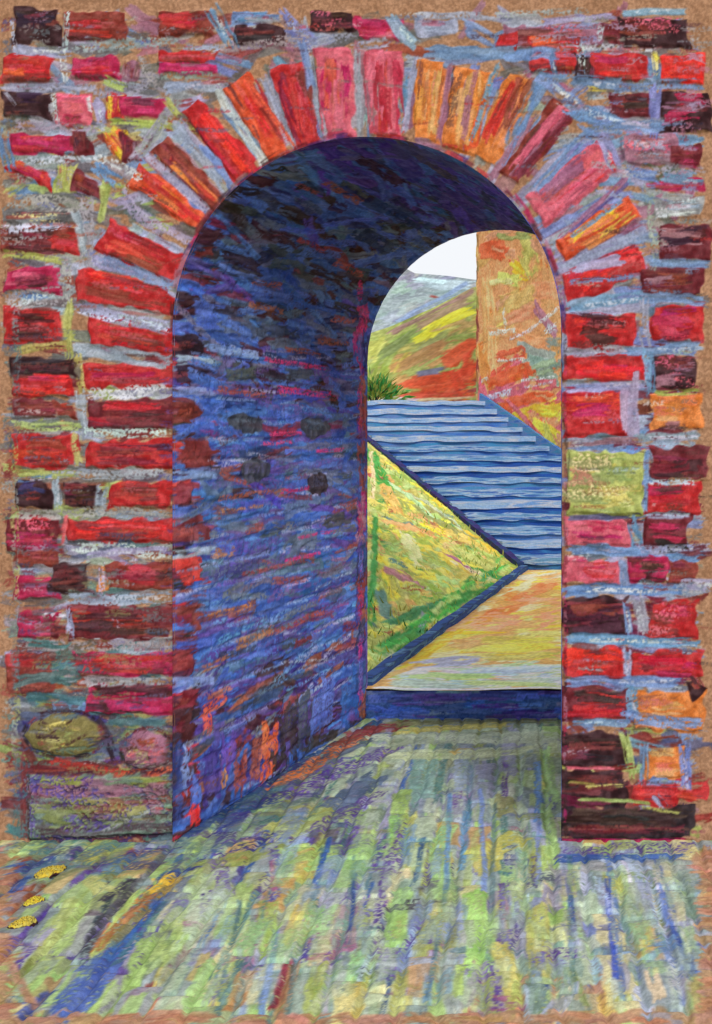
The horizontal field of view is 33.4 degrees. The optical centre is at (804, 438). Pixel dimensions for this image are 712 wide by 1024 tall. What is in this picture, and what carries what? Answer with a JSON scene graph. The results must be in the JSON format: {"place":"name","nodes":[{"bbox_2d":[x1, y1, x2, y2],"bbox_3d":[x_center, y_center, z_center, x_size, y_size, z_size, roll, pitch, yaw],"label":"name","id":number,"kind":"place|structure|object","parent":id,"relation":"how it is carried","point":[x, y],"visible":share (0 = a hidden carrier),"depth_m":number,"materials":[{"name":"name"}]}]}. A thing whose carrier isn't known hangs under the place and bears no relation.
{"place":"outdoors","nodes":[
{"label":"outdoors","id":0,"kind":"place"},
{"bbox_2d":[0,718,711,1023],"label":"pavement","id":1,"kind":"structure","parent":0,"point":[404,871],"depth_m":3.43,"materials":[{"name":"stone"}]},
{"bbox_2d":[7,915,37,928],"bbox_3d":[-2.573,1.597,3.315,0.077,0.026,0.084,0,0,0],"label":"yellow stone","id":2,"kind":"object","parent":1,"relation":"on","point":[27,920],"visible":1,"depth_m":3.30,"materials":[{"name":"yellow stone"}]},
{"bbox_2d":[22,896,44,906],"bbox_3d":[-2.663,1.598,3.469,0.063,0.024,0.064,0,0,43],"label":"yellow stone","id":3,"kind":"object","parent":1,"relation":"on","point":[33,900],"visible":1,"depth_m":3.46,"materials":[{"name":"yellow stone"}]},
{"bbox_2d":[33,864,66,878],"bbox_3d":[-2.785,1.597,3.697,0.096,0.025,0.127,0,0,0],"label":"yellow stone","id":4,"kind":"object","parent":1,"relation":"on","point":[49,872],"visible":1,"depth_m":3.69,"materials":[{"name":"yellow stone"}]},
{"bbox_2d":[0,0,711,841],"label":"brick archway","id":5,"kind":"object","parent":1,"relation":"on","point":[224,224],"visible":1,"depth_m":4.00,"materials":[{"name":"red brick"}]},
{"bbox_2d":[366,675,560,719],"bbox_3d":[-1.755,1.518,5.889,1.730,0.184,0.318,0,0,0],"label":"threshold step","id":6,"kind":"object","parent":1,"relation":"on","point":[464,700],"visible":0.6,"depth_m":5.74,"materials":[{"name":"stone"}]},
{"bbox_2d":[367,287,476,401],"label":"hill","id":7,"kind":"structure","parent":0,"point":[428,355],"depth_m":18.98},
{"bbox_2d":[371,269,475,332],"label":"mountain","id":8,"kind":"structure","parent":0,"point":[410,294],"depth_m":87.68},
{"bbox_2d":[367,443,517,671],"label":"grass bank","id":9,"kind":"structure","parent":0,"point":[454,576],"depth_m":9.15,"materials":[{"name":"plant"}]},
{"bbox_2d":[408,232,476,279],"label":"sky","id":10,"kind":"structure","parent":0,"point":[456,257],"materials":[{"name":"white"}]},
{"bbox_2d":[367,689,560,690],"bbox_3d":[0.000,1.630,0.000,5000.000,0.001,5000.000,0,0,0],"label":"ground","id":11,"kind":"structure","parent":0,"point":[474,690],"depth_m":6.50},
{"bbox_2d":[367,393,560,569],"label":"stone staircase","id":12,"kind":"structure","parent":11,"relation":"on","point":[487,469],"depth_m":13.20,"materials":[{"name":"blue stone"}]},
{"bbox_2d":[476,230,560,447],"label":"wall","id":13,"kind":"structure","parent":11,"relation":"on","point":[518,346],"depth_m":14.19,"materials":[{"name":"orange plaster"}]},
{"bbox_2d":[387,570,560,676],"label":"path","id":14,"kind":"structure","parent":0,"point":[512,629],"depth_m":7.14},
{"bbox_2d":[367,565,527,685],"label":"kerb","id":15,"kind":"structure","parent":14,"relation":"on","point":[385,667],"depth_m":7.29,"materials":[{"name":"blue stone"}]},
{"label":"terrace","id":16,"kind":"structure","parent":0,"visible":0},
{"bbox_2d":[367,366,415,400],"bbox_3d":[-6.757,-0.838,15.789,1.176,0.614,1.127,0,0,0],"label":"shrub","id":17,"kind":"object","parent":16,"relation":"on","point":[376,386],"visible":0.59,"depth_m":15.72,"materials":[{"name":"green plant"}]}
]}

